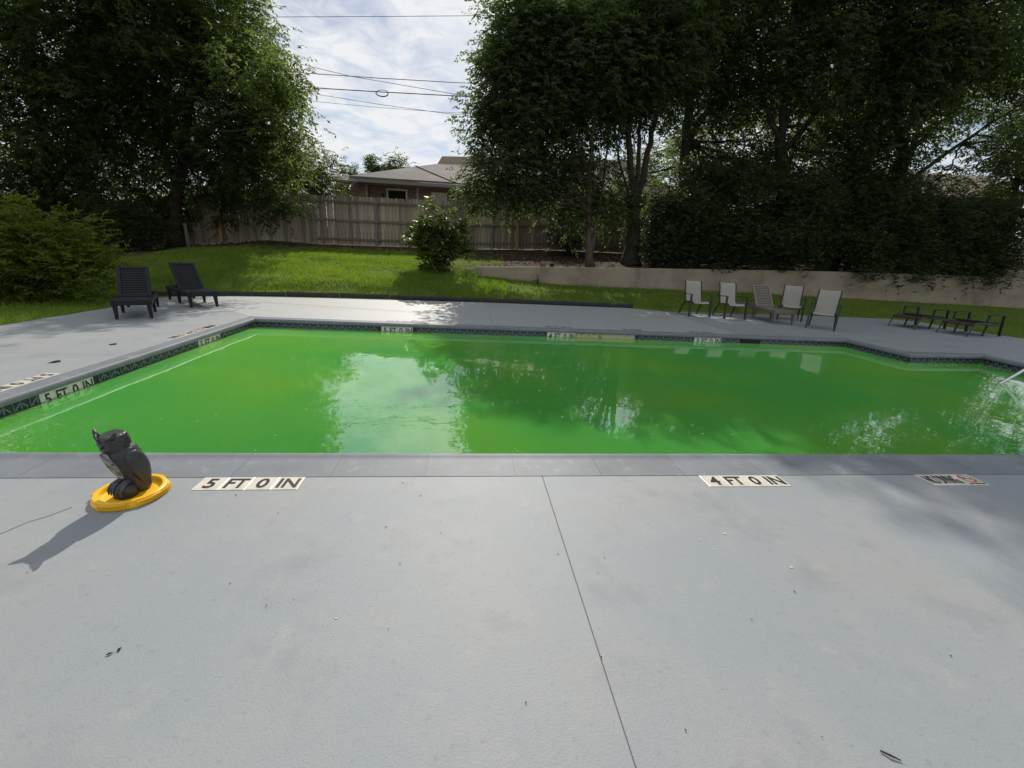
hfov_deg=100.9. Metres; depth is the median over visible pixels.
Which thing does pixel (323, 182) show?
shade tree
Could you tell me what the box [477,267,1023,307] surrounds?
retaining wall
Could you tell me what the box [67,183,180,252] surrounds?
shrub
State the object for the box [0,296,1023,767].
pool deck
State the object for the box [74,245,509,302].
lawn grass
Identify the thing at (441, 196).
window
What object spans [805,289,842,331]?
patio chair
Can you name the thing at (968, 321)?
folded chaise
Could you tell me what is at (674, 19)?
shade tree
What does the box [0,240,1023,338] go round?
ground
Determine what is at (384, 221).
wooden fence
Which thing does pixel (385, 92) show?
utility cable
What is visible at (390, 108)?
utility cable
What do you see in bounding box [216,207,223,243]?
wooden post
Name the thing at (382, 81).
utility cable
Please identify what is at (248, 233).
wooden fence
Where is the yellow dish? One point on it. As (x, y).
(102, 500)
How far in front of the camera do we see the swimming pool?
2.93 m
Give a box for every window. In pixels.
[386,188,407,217]
[431,192,446,201]
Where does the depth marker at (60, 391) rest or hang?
attached to the swimming pool
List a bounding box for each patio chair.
[678,280,712,316]
[712,282,748,319]
[776,285,806,321]
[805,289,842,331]
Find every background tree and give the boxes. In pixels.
[0,101,164,199]
[626,127,754,189]
[721,23,883,173]
[788,84,1002,230]
[797,130,924,217]
[857,1,1023,160]
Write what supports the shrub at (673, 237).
on the ground at (514, 252)
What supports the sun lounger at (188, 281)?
on the pool deck
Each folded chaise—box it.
[887,306,950,329]
[936,311,1006,336]
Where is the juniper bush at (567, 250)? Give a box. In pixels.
[541,223,585,256]
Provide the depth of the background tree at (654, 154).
27.28 m
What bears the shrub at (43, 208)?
on the ground at (514, 252)
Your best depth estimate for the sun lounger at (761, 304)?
10.94 m
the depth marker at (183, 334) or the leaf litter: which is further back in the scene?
the leaf litter
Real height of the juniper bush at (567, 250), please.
2.030 m
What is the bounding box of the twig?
[880,750,900,760]
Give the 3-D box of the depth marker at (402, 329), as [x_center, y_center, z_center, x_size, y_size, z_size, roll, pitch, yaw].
[-2.048,-0.953,7.537,0.546,0.135,0.013,1,17,-6]
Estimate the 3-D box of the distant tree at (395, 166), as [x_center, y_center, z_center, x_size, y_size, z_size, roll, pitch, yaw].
[-10.854,-18.127,40.673,4.167,8.336,3.982,3,17,0]
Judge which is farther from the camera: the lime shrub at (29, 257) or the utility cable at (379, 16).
the utility cable at (379, 16)
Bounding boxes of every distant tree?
[334,162,363,194]
[361,154,394,173]
[381,147,417,170]
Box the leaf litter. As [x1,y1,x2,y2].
[152,240,816,270]
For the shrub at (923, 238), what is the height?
4.927 m
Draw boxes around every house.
[330,156,675,229]
[819,172,1018,252]
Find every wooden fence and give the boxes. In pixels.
[13,191,315,249]
[311,195,773,256]
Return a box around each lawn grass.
[0,285,173,324]
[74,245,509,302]
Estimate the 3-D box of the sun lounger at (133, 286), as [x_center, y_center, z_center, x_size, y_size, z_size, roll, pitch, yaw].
[-6.386,-1.589,7.162,0.500,0.755,1.502,-9,21,-34]
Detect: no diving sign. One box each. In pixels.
[194,325,218,329]
[915,474,988,485]
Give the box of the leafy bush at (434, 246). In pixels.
[399,194,478,272]
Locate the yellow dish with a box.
[90,474,170,511]
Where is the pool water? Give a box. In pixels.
[0,326,1023,454]
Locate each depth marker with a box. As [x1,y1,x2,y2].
[0,373,60,391]
[39,377,93,402]
[167,330,199,337]
[191,477,304,490]
[198,334,220,345]
[381,326,412,331]
[385,320,416,322]
[545,326,572,327]
[547,332,575,336]
[694,337,721,341]
[699,475,790,486]
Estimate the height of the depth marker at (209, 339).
0.135 m
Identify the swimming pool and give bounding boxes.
[0,317,1023,478]
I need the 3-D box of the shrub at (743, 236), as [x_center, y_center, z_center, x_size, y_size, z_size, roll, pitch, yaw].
[8.001,-6.160,15.047,3.656,4.706,4.087,3,17,0]
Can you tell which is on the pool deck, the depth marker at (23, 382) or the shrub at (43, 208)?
the depth marker at (23, 382)
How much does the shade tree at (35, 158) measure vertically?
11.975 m
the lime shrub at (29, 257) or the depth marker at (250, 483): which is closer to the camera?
the depth marker at (250, 483)
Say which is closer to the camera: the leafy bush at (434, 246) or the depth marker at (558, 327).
the depth marker at (558, 327)
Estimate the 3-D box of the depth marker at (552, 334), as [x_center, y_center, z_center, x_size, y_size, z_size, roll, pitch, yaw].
[0.916,-0.887,7.841,0.546,0.135,0.012,1,17,-6]
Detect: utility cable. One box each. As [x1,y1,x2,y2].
[286,60,476,97]
[291,86,464,96]
[300,72,472,83]
[308,100,469,113]
[316,15,489,16]
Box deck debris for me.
[26,494,951,736]
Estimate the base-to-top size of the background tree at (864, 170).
8.570 m
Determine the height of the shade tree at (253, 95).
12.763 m
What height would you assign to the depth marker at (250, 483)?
0.012 m
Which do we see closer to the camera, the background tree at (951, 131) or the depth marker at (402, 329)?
the depth marker at (402, 329)
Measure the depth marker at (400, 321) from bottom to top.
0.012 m
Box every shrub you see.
[0,181,132,238]
[0,185,144,304]
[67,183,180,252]
[623,153,742,268]
[682,139,793,272]
[745,146,863,277]
[804,157,923,291]
[869,167,989,294]
[914,179,1023,299]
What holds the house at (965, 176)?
on the ground at (514, 252)
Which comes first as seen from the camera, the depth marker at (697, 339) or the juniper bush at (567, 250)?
the depth marker at (697, 339)
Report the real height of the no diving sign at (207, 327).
0.012 m
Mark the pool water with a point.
(416, 392)
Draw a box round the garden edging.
[158,291,632,307]
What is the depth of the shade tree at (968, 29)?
13.53 m
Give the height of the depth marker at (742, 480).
0.012 m
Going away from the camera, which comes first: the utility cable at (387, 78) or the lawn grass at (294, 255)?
the lawn grass at (294, 255)
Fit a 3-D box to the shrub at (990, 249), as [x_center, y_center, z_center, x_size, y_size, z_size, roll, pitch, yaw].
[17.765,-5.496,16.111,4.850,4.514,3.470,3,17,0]
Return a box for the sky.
[0,0,1023,246]
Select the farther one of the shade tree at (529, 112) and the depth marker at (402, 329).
the shade tree at (529, 112)
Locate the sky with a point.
(426, 46)
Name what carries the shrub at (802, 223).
on the ground at (514, 252)
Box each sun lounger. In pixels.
[109,266,158,319]
[165,262,218,307]
[736,284,796,324]
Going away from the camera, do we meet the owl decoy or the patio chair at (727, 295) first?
the owl decoy
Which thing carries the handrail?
on the pool deck
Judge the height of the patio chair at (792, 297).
0.867 m
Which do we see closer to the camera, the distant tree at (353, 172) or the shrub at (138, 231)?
the shrub at (138, 231)
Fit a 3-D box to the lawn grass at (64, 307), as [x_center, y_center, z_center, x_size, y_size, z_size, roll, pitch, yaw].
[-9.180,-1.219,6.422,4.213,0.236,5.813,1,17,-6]
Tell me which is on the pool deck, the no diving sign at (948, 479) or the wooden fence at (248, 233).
the no diving sign at (948, 479)
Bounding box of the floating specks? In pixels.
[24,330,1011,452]
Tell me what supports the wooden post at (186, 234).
on the ground at (514, 252)
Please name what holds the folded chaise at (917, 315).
on the pool deck
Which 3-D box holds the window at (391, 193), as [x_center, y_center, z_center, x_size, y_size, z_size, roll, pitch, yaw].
[-6.700,-10.431,24.692,1.281,1.780,0.090,3,17,0]
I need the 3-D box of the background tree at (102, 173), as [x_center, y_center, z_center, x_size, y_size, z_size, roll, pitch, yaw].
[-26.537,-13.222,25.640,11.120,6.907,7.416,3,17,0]
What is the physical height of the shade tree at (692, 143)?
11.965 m
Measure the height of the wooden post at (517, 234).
1.872 m
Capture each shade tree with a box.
[0,0,207,250]
[0,0,335,247]
[251,136,353,210]
[444,0,680,266]
[539,0,771,265]
[652,0,825,259]
[703,0,943,267]
[791,0,1023,272]
[945,11,1023,274]
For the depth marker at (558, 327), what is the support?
on the pool deck
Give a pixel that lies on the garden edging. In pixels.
(349, 295)
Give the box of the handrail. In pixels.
[998,368,1023,382]
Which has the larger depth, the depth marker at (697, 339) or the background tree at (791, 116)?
the background tree at (791, 116)
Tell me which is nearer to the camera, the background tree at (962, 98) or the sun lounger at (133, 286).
the sun lounger at (133, 286)
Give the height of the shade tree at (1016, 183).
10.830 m
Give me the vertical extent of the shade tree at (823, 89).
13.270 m
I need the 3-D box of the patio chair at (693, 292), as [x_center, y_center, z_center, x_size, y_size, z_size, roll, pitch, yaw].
[4.735,-2.199,10.876,0.569,0.867,0.688,2,17,-4]
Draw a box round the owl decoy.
[92,429,151,499]
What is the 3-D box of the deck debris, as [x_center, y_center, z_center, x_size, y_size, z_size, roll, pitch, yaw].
[0.034,0.844,1.725,6.119,0.002,1.570,3,17,0]
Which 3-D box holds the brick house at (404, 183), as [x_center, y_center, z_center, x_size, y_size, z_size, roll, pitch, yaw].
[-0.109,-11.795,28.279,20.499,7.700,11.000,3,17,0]
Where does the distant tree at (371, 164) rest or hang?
on the ground at (514, 252)
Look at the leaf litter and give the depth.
16.12 m
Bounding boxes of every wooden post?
[183,223,189,246]
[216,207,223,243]
[515,212,518,249]
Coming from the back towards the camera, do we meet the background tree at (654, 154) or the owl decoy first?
the background tree at (654, 154)
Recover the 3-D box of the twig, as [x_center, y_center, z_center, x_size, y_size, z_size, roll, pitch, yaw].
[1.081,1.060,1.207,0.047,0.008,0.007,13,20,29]
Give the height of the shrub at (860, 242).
4.585 m

